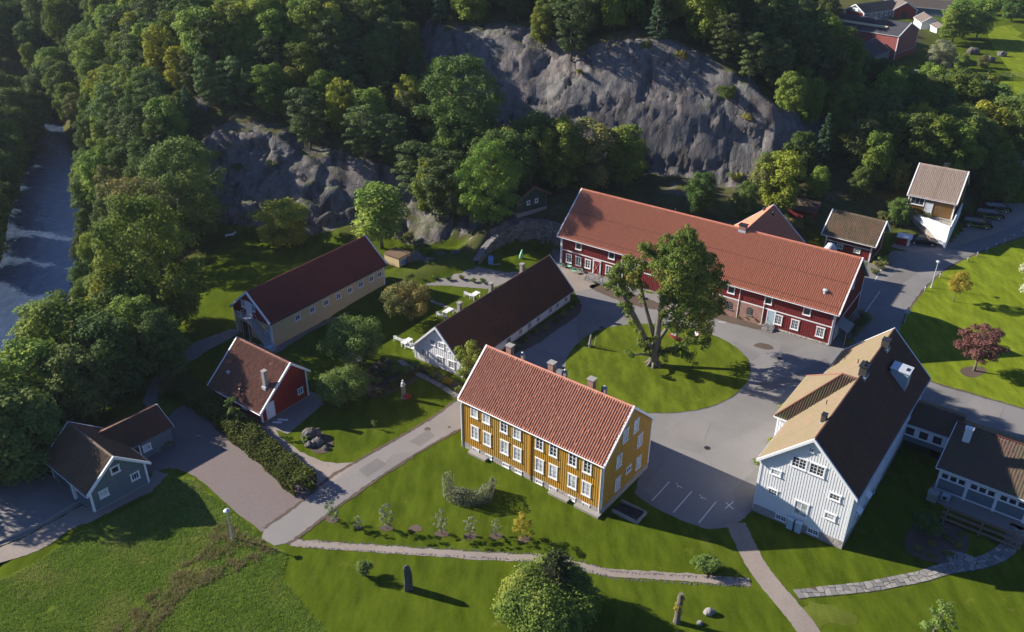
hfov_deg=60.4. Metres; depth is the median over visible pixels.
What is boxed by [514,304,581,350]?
planting bed
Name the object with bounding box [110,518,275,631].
dry grass tufts
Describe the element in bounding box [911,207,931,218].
terrace hedge
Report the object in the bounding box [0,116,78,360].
river
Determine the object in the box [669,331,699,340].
garden furniture group
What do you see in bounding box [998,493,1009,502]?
window
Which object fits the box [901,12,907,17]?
dark doorway
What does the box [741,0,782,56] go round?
pine tree
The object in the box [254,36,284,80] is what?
pine tree
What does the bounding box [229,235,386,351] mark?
sand yellow barn
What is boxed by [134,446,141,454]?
door
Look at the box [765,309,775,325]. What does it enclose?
door
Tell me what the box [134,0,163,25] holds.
pine tree
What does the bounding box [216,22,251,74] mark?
broadleaf tree
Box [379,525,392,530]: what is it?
tree pit
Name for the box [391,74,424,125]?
yellowing tree
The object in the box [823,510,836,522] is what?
window
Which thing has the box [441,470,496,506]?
willow hedge
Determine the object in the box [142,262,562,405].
back track
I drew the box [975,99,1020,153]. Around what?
yellowing tree
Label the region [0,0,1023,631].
ground
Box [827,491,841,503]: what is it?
window
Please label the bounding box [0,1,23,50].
dark broadleaf tree
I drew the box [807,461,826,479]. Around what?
window
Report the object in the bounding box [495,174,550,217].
turf roof cabin
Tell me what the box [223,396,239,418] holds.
tree
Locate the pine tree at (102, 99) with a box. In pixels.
[86,81,128,139]
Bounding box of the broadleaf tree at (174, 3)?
[165,0,181,7]
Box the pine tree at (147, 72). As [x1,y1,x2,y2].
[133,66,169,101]
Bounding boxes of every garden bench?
[393,335,404,344]
[404,341,413,351]
[436,311,446,319]
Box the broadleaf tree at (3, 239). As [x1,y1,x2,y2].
[0,214,9,254]
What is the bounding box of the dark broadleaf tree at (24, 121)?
[4,105,42,145]
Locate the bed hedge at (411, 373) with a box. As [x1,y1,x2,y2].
[371,368,418,398]
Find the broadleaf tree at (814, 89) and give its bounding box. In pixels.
[798,78,824,116]
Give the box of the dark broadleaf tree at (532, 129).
[509,109,565,185]
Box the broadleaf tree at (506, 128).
[500,124,523,157]
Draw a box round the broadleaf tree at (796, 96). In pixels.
[773,71,809,112]
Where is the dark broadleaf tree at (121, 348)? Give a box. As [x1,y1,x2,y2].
[66,310,152,397]
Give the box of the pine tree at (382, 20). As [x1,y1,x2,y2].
[369,17,405,70]
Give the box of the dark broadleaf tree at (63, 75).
[44,60,80,93]
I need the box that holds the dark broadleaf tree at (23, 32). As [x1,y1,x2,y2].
[12,21,45,53]
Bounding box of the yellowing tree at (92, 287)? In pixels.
[85,263,131,338]
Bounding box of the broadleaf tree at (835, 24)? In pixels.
[805,13,851,78]
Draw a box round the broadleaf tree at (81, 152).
[76,150,88,161]
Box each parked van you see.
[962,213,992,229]
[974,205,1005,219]
[981,199,1012,213]
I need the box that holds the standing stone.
[404,565,412,591]
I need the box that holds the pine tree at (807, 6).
[785,0,810,17]
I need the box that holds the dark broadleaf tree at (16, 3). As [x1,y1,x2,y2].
[2,0,28,35]
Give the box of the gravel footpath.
[290,539,750,585]
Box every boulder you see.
[302,427,320,440]
[304,441,313,447]
[311,437,324,446]
[322,445,327,450]
[405,255,412,263]
[410,249,425,261]
[422,257,433,261]
[451,250,460,253]
[703,607,715,616]
[966,47,979,54]
[988,55,995,62]
[997,51,1007,56]
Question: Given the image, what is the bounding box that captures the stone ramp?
[584,269,609,285]
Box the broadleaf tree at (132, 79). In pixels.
[127,65,169,103]
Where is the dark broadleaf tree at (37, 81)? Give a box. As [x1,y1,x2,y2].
[31,75,56,113]
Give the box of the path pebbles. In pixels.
[300,539,748,587]
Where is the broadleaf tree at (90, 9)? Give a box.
[84,0,106,23]
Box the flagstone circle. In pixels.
[946,550,977,571]
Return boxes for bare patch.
[753,343,772,349]
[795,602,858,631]
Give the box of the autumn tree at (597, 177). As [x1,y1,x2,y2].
[567,116,621,189]
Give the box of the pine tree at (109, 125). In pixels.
[105,107,131,149]
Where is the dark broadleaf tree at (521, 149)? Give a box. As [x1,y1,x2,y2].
[475,128,541,202]
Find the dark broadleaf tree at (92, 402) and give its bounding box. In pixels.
[31,341,119,424]
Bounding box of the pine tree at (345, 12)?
[334,0,370,58]
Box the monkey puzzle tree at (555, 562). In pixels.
[534,548,579,596]
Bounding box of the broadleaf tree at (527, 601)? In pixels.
[490,547,603,631]
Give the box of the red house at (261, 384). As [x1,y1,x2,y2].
[207,336,310,422]
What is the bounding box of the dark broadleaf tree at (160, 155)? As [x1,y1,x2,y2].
[136,135,228,240]
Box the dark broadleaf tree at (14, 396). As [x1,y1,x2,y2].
[0,378,56,488]
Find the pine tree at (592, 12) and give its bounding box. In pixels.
[581,1,599,19]
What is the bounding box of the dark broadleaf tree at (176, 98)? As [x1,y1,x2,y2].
[169,89,197,125]
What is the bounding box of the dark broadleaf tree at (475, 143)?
[466,135,498,197]
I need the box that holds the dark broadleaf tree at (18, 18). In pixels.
[0,13,25,51]
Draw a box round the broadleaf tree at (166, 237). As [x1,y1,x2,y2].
[85,193,210,330]
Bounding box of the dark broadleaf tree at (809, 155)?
[783,131,820,176]
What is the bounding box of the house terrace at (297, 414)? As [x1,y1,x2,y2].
[262,391,322,433]
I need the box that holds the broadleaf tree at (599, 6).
[588,0,604,18]
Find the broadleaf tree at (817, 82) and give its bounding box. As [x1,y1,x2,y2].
[796,76,828,124]
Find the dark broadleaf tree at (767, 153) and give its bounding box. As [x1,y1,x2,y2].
[751,151,784,177]
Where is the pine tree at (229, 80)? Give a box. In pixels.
[214,55,254,109]
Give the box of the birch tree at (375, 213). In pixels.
[350,181,410,248]
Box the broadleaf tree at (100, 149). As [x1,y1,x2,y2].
[94,135,125,167]
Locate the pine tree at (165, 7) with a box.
[155,4,173,29]
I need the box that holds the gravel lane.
[211,403,360,488]
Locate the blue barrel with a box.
[488,255,493,264]
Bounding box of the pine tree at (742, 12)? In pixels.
[721,0,745,30]
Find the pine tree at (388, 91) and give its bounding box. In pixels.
[378,81,397,115]
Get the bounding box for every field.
[988,25,1023,77]
[998,81,1023,103]
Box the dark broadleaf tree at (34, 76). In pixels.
[21,66,54,112]
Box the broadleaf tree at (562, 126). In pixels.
[536,115,583,189]
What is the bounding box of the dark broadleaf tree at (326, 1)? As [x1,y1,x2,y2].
[296,0,345,42]
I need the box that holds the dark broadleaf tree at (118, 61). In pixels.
[113,60,133,77]
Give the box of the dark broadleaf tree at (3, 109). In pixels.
[0,105,22,146]
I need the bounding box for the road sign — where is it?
[904,309,910,322]
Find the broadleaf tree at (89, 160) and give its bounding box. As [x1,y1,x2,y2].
[76,149,114,205]
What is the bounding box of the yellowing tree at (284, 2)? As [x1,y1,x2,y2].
[264,0,293,26]
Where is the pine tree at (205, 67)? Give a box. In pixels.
[191,53,217,98]
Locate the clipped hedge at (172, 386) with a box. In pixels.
[157,374,316,496]
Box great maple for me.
[603,224,731,368]
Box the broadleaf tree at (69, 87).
[51,81,78,120]
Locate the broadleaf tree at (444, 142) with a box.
[429,134,458,183]
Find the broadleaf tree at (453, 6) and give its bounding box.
[450,0,471,13]
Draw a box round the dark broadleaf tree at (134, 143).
[126,135,156,169]
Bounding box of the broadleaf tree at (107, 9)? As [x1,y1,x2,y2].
[90,4,124,41]
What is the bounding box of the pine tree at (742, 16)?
[731,0,754,26]
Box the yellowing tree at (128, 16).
[118,10,152,30]
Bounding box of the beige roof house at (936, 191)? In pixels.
[906,162,969,219]
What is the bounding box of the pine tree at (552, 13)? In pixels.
[544,0,572,32]
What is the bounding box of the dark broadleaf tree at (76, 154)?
[70,148,85,168]
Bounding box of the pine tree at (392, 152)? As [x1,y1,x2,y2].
[373,113,410,168]
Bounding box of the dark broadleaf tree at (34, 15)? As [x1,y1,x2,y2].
[21,0,51,43]
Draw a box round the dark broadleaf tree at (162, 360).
[134,307,192,377]
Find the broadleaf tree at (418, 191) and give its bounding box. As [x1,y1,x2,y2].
[411,157,451,214]
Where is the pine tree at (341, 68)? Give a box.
[330,54,353,95]
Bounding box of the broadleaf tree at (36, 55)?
[33,49,44,60]
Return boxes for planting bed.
[300,432,332,452]
[364,359,418,397]
[409,362,462,394]
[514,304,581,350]
[590,284,761,328]
[904,519,968,562]
[960,366,985,376]
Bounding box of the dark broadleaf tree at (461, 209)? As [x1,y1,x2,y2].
[446,163,496,223]
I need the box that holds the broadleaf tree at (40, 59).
[31,56,53,75]
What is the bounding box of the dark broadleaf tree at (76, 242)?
[68,231,96,261]
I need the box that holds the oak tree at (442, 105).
[410,53,506,162]
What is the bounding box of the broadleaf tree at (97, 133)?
[85,123,107,151]
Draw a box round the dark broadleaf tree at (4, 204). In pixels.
[0,181,13,230]
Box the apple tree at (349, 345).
[316,313,384,364]
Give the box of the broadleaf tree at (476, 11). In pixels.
[453,0,490,24]
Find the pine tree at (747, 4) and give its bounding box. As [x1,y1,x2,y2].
[730,0,764,46]
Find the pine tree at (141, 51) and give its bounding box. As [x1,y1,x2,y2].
[140,44,164,73]
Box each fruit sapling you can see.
[323,500,338,520]
[353,515,363,528]
[378,503,393,527]
[433,508,447,533]
[463,516,476,535]
[490,519,501,535]
[512,512,534,539]
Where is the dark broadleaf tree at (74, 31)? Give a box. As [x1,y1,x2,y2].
[62,25,89,63]
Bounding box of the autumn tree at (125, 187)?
[102,176,183,263]
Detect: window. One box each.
[98,487,109,499]
[109,464,120,475]
[129,470,140,481]
[142,442,152,452]
[240,299,245,307]
[250,303,255,312]
[294,313,300,321]
[297,386,303,395]
[309,305,315,313]
[323,298,329,306]
[335,292,341,300]
[347,286,352,293]
[358,280,363,288]
[368,275,374,282]
[377,271,382,278]
[420,348,427,357]
[429,338,435,346]
[436,355,442,364]
[437,341,444,349]
[447,359,454,369]
[470,406,478,419]
[470,424,478,441]
[482,412,490,425]
[483,430,491,447]
[499,420,507,434]
[500,438,508,456]
[502,462,509,468]
[512,426,520,441]
[513,445,521,462]
[515,468,521,475]
[534,437,543,452]
[534,456,543,474]
[535,478,542,485]
[548,443,557,458]
[548,463,557,480]
[566,253,571,263]
[567,452,576,468]
[567,472,577,490]
[568,495,575,502]
[575,242,581,250]
[575,256,581,266]
[581,480,591,498]
[582,459,592,475]
[584,258,590,268]
[605,265,611,273]
[608,252,614,260]
[614,475,620,492]
[615,452,622,469]
[622,426,629,444]
[625,463,631,474]
[633,416,639,434]
[635,454,641,470]
[636,431,643,448]
[727,286,734,294]
[745,307,751,315]
[763,296,772,305]
[767,487,778,496]
[769,467,782,477]
[773,314,782,325]
[774,513,786,522]
[789,318,799,330]
[790,454,808,471]
[791,499,809,519]
[802,307,811,316]
[806,527,818,536]
[807,446,814,453]
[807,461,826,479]
[815,326,825,338]
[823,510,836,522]
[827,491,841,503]
[836,243,843,249]
[851,512,856,526]
[853,248,860,253]
[904,425,916,437]
[911,197,924,206]
[916,429,930,442]
[930,434,944,446]
[940,471,949,480]
[948,475,957,483]
[957,478,966,486]
[968,482,979,491]
[977,486,987,494]
[986,489,996,498]
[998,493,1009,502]
[1007,497,1018,506]
[1016,500,1023,509]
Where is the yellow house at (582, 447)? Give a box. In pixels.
[457,342,655,518]
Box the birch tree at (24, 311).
[6,299,56,341]
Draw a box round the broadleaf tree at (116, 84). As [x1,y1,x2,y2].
[109,80,131,105]
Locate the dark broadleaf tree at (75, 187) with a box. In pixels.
[66,174,98,213]
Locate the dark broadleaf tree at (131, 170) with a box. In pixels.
[122,156,171,195]
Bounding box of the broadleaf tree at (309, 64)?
[278,41,327,96]
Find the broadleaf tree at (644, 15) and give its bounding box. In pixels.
[621,0,661,26]
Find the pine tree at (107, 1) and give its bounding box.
[88,0,114,10]
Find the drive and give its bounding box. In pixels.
[0,472,86,545]
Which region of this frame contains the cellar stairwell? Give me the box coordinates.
[612,499,646,524]
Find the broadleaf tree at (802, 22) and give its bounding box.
[776,19,819,70]
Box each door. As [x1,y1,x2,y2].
[57,474,69,491]
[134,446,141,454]
[240,320,251,336]
[244,300,252,316]
[265,330,271,343]
[266,400,275,419]
[592,259,600,274]
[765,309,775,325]
[833,326,838,339]
[924,202,933,214]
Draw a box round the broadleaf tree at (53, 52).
[38,46,62,63]
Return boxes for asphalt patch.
[359,458,385,476]
[410,430,433,445]
[590,301,623,316]
[756,358,830,392]
[884,265,917,288]
[968,400,1004,418]
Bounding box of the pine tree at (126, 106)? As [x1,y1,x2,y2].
[118,104,143,149]
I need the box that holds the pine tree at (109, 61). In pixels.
[98,57,116,81]
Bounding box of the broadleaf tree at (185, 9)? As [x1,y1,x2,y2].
[176,0,207,37]
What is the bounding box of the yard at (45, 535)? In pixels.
[0,470,167,562]
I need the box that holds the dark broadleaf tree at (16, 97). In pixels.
[0,86,38,132]
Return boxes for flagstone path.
[398,359,457,398]
[430,300,456,311]
[793,523,1023,599]
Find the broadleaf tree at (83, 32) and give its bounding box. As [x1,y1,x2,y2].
[68,28,90,74]
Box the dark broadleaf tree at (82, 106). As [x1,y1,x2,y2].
[76,94,90,110]
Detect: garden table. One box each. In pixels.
[400,337,412,348]
[442,307,452,313]
[470,291,479,300]
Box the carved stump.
[673,592,686,624]
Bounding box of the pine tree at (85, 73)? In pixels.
[74,55,96,87]
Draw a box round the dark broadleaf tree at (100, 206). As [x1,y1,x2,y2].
[88,196,113,224]
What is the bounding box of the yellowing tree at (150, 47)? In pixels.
[141,24,176,89]
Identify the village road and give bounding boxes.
[261,400,460,544]
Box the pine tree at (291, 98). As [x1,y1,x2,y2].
[273,72,294,105]
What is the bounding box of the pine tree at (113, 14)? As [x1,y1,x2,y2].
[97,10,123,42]
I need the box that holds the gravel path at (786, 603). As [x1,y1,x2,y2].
[727,523,819,631]
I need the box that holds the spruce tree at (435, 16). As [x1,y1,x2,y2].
[431,0,449,22]
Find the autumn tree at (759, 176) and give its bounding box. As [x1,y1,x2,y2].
[748,154,779,205]
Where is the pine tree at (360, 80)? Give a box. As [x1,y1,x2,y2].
[349,74,367,104]
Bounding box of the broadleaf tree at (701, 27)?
[678,0,729,45]
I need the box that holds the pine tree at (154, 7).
[133,0,158,21]
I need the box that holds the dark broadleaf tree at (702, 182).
[684,171,718,214]
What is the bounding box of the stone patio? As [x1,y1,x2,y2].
[931,479,1023,538]
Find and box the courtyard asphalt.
[515,221,1023,528]
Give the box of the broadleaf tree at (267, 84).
[247,62,291,117]
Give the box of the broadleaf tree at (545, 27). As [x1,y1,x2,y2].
[529,5,553,47]
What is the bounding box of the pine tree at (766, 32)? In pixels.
[750,28,781,78]
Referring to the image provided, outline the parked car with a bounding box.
[911,233,937,246]
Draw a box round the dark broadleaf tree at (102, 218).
[90,215,130,266]
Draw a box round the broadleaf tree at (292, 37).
[282,32,318,76]
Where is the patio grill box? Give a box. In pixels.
[926,487,939,502]
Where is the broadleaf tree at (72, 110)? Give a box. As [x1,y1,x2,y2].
[61,91,86,124]
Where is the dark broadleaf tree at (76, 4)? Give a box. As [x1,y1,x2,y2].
[64,0,82,23]
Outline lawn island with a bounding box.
[565,323,749,412]
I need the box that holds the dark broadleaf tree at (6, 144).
[0,133,29,180]
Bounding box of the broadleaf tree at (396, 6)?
[347,0,407,29]
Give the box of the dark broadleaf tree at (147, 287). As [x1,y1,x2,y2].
[88,266,167,343]
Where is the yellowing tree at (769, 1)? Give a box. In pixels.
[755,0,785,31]
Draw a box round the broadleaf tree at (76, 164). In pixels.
[68,161,83,193]
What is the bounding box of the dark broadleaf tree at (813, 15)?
[798,10,821,22]
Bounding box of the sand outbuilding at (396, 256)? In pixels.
[383,247,410,266]
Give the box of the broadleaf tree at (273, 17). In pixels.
[244,6,291,67]
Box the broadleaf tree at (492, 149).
[453,139,526,225]
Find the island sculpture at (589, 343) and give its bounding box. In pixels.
[588,334,595,347]
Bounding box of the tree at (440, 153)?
[417,147,465,220]
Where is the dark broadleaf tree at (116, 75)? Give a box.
[106,71,138,106]
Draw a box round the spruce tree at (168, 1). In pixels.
[165,0,173,22]
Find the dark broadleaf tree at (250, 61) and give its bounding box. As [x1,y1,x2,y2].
[231,51,262,89]
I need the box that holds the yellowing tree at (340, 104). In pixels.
[323,77,357,132]
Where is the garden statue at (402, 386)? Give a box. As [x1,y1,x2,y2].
[400,380,405,398]
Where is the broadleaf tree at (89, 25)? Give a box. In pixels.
[87,5,112,30]
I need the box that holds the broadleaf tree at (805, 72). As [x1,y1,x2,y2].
[789,65,813,100]
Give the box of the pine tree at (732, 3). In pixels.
[718,0,740,48]
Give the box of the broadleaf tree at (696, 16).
[686,0,711,27]
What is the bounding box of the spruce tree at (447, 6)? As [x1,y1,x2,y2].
[435,0,450,10]
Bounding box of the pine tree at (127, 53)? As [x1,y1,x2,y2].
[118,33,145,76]
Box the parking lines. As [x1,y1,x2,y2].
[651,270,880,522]
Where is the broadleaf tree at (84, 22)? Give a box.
[66,19,88,45]
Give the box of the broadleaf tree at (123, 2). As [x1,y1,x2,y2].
[116,0,138,21]
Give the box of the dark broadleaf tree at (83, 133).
[72,116,95,150]
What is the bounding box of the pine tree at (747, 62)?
[734,31,770,81]
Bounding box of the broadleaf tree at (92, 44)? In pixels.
[71,33,105,74]
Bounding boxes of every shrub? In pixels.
[211,150,221,159]
[230,162,243,171]
[266,158,277,166]
[301,435,309,442]
[401,231,414,242]
[403,393,411,399]
[442,377,452,384]
[575,69,582,75]
[639,40,651,48]
[673,49,687,59]
[713,84,735,99]
[727,172,745,180]
[741,112,751,120]
[783,213,794,223]
[876,211,890,219]
[885,199,898,208]
[909,510,944,539]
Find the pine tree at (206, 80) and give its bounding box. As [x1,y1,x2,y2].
[192,56,221,111]
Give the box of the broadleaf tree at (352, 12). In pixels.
[340,0,368,30]
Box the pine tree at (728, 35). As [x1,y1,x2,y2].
[709,13,743,63]
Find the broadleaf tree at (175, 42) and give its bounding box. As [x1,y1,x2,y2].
[163,39,186,76]
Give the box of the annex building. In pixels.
[934,419,1023,523]
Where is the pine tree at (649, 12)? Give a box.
[639,0,652,24]
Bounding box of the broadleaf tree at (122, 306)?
[104,293,163,373]
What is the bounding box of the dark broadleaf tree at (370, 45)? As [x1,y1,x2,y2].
[358,29,397,83]
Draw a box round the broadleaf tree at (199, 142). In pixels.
[174,135,206,172]
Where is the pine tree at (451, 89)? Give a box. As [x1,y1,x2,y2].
[437,74,461,127]
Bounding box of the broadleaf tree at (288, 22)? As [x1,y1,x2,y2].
[281,0,317,43]
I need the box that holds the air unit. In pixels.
[940,492,950,501]
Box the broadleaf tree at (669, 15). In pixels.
[660,0,688,23]
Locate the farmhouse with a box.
[844,0,895,17]
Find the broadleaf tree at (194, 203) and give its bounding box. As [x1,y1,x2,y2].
[181,169,210,210]
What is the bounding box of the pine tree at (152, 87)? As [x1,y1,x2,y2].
[136,81,168,126]
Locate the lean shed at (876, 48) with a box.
[856,38,890,61]
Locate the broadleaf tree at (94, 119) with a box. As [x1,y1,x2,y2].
[88,84,119,130]
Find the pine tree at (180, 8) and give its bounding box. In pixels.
[170,0,203,39]
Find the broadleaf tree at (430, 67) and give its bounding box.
[418,56,461,99]
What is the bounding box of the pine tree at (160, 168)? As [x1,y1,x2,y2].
[145,153,172,177]
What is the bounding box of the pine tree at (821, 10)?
[810,8,830,16]
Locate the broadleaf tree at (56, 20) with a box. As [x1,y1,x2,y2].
[40,0,79,44]
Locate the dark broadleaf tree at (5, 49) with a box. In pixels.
[0,23,14,61]
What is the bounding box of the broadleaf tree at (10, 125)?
[0,118,31,160]
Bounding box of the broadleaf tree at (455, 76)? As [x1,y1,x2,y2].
[448,75,463,108]
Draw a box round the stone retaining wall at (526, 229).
[473,219,561,264]
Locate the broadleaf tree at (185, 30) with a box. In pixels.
[179,10,205,57]
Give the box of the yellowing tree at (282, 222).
[247,196,309,247]
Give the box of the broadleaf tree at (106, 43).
[101,40,115,59]
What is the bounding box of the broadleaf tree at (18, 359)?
[0,336,67,426]
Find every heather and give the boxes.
[914,544,924,550]
[926,552,936,559]
[927,539,936,546]
[942,532,951,541]
[942,549,954,556]
[951,540,963,548]
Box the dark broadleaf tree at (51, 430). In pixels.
[0,400,64,480]
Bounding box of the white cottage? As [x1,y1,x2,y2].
[913,12,936,29]
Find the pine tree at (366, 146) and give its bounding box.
[340,105,386,162]
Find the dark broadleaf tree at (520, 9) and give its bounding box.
[503,0,532,20]
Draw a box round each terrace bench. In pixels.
[940,516,1020,549]
[942,511,1022,545]
[944,505,1023,539]
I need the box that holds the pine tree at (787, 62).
[764,36,796,91]
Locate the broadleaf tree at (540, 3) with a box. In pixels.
[534,0,567,22]
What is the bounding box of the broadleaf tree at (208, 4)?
[176,0,214,31]
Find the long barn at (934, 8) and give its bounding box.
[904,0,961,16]
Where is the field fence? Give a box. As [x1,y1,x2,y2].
[975,73,1023,76]
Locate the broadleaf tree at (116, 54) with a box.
[109,44,123,64]
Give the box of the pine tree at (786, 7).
[767,1,799,69]
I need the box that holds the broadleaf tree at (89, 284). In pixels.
[83,249,137,295]
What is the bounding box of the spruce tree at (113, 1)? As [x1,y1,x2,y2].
[107,0,117,4]
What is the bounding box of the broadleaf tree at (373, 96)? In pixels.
[345,86,396,141]
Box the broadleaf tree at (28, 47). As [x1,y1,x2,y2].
[18,41,35,70]
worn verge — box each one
[263,401,455,528]
[287,428,460,543]
[522,334,549,350]
[901,236,1023,323]
[931,380,1023,408]
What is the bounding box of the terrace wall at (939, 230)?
[908,203,962,248]
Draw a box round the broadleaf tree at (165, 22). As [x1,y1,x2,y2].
[155,8,180,46]
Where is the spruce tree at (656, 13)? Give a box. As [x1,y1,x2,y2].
[645,0,668,38]
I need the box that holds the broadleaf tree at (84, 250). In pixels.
[76,232,97,270]
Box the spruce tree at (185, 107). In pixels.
[180,87,200,131]
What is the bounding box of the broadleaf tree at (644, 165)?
[628,139,651,178]
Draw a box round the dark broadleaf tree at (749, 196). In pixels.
[731,180,761,220]
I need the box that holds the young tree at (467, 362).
[454,339,480,377]
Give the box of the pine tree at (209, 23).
[193,18,228,73]
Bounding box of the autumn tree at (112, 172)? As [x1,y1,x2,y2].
[92,164,124,210]
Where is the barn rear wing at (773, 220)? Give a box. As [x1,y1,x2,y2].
[734,204,805,242]
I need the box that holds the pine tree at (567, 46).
[553,0,593,61]
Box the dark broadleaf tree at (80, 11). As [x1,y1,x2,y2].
[69,0,84,18]
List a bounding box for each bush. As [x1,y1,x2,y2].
[313,362,371,406]
[355,559,373,576]
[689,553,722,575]
[791,217,804,229]
[801,214,815,225]
[841,338,854,345]
[849,326,862,336]
[852,316,870,326]
[858,309,872,320]
[869,267,880,273]
[872,261,887,269]
[875,253,890,262]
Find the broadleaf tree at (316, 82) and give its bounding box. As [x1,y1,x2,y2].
[307,68,341,115]
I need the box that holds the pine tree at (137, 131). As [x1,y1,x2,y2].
[116,113,146,155]
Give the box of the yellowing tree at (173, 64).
[162,46,192,91]
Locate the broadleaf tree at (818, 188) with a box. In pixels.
[805,165,831,199]
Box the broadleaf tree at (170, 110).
[141,95,189,143]
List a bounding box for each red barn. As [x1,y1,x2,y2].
[557,188,869,346]
[839,12,919,59]
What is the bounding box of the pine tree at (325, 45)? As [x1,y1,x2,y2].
[312,14,347,76]
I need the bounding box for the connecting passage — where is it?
[901,400,966,459]
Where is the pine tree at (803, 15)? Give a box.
[781,1,811,37]
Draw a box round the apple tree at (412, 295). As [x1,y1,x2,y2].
[379,278,431,321]
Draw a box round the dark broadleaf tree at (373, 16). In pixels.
[356,0,401,41]
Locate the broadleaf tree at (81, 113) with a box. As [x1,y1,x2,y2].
[76,109,91,128]
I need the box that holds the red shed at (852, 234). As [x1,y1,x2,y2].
[821,208,889,262]
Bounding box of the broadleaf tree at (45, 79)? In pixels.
[40,71,64,104]
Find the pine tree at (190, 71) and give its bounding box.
[178,55,199,94]
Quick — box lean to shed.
[788,196,821,219]
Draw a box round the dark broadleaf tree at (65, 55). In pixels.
[57,38,72,62]
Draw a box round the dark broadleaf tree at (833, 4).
[811,0,843,16]
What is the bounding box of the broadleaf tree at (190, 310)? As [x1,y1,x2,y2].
[160,268,201,321]
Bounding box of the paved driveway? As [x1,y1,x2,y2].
[146,405,310,531]
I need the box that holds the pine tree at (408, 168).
[390,139,435,199]
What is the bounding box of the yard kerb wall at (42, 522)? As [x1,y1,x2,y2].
[0,500,80,542]
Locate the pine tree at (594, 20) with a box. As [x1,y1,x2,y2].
[566,0,601,32]
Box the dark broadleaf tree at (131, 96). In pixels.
[118,87,150,127]
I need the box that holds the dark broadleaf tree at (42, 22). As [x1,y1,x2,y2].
[39,0,71,39]
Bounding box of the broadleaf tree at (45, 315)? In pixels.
[18,288,104,385]
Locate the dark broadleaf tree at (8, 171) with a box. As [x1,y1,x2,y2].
[0,148,26,202]
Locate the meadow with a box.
[0,476,326,631]
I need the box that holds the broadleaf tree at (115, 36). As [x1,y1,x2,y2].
[105,30,126,58]
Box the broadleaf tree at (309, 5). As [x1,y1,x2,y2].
[285,0,348,65]
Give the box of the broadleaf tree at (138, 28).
[121,21,164,71]
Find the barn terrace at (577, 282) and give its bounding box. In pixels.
[561,267,597,291]
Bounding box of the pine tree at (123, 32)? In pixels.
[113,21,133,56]
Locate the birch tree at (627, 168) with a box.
[603,123,645,192]
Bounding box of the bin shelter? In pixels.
[896,232,912,246]
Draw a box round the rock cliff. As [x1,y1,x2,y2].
[114,17,842,248]
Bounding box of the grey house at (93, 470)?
[44,421,150,512]
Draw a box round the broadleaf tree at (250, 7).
[232,0,276,55]
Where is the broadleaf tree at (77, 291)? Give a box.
[68,275,89,305]
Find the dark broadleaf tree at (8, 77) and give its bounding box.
[0,69,26,95]
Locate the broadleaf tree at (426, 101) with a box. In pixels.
[421,85,451,126]
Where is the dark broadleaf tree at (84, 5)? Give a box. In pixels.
[78,0,92,24]
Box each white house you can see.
[410,255,574,377]
[752,328,930,548]
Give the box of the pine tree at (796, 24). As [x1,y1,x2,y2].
[775,20,810,84]
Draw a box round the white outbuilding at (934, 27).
[930,21,943,33]
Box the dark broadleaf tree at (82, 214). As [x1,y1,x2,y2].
[72,208,91,233]
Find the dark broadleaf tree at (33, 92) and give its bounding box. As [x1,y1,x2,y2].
[26,84,53,119]
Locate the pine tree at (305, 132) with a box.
[283,86,332,149]
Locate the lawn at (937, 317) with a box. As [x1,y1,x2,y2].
[900,237,1023,407]
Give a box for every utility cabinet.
[786,516,794,529]
[794,519,802,533]
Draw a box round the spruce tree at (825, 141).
[812,113,834,168]
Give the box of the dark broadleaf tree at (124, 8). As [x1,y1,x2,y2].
[116,4,136,22]
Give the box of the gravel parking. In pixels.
[891,203,1023,252]
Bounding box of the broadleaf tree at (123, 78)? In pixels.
[117,65,149,104]
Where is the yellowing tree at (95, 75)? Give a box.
[83,66,106,101]
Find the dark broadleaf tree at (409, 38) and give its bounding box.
[391,20,424,72]
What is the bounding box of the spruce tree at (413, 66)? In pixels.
[405,55,424,101]
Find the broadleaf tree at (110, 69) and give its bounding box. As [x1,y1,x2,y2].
[93,63,129,99]
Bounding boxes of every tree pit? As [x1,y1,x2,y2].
[326,516,338,522]
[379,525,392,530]
[409,524,421,531]
[434,530,448,536]
[463,532,476,539]
[489,533,502,538]
[517,535,530,542]
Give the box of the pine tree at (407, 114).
[391,90,426,145]
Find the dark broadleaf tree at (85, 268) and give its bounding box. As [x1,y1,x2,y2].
[66,259,93,290]
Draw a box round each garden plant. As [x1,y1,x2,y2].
[370,369,378,375]
[396,374,405,381]
[397,366,408,373]
[412,360,420,367]
[420,365,428,370]
[453,385,462,391]
[559,310,566,316]
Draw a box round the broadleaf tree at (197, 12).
[171,3,226,70]
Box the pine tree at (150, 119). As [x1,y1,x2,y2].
[143,110,173,162]
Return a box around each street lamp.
[223,508,233,538]
[930,260,940,287]
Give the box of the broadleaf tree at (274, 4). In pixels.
[250,0,287,45]
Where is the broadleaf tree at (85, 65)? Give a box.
[76,59,107,104]
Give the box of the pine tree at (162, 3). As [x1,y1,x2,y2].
[148,0,168,16]
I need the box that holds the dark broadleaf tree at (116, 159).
[102,145,129,179]
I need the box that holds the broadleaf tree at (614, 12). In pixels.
[596,0,636,29]
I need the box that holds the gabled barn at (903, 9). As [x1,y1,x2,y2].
[884,0,917,17]
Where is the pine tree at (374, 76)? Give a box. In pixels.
[368,74,386,106]
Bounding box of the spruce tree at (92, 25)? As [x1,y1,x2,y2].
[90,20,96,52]
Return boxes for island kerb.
[565,323,750,413]
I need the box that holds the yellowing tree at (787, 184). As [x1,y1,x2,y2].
[756,148,807,211]
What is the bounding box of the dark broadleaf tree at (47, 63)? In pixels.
[36,59,57,77]
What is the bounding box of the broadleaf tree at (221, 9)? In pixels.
[201,0,261,63]
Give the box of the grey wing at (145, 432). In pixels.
[98,404,173,457]

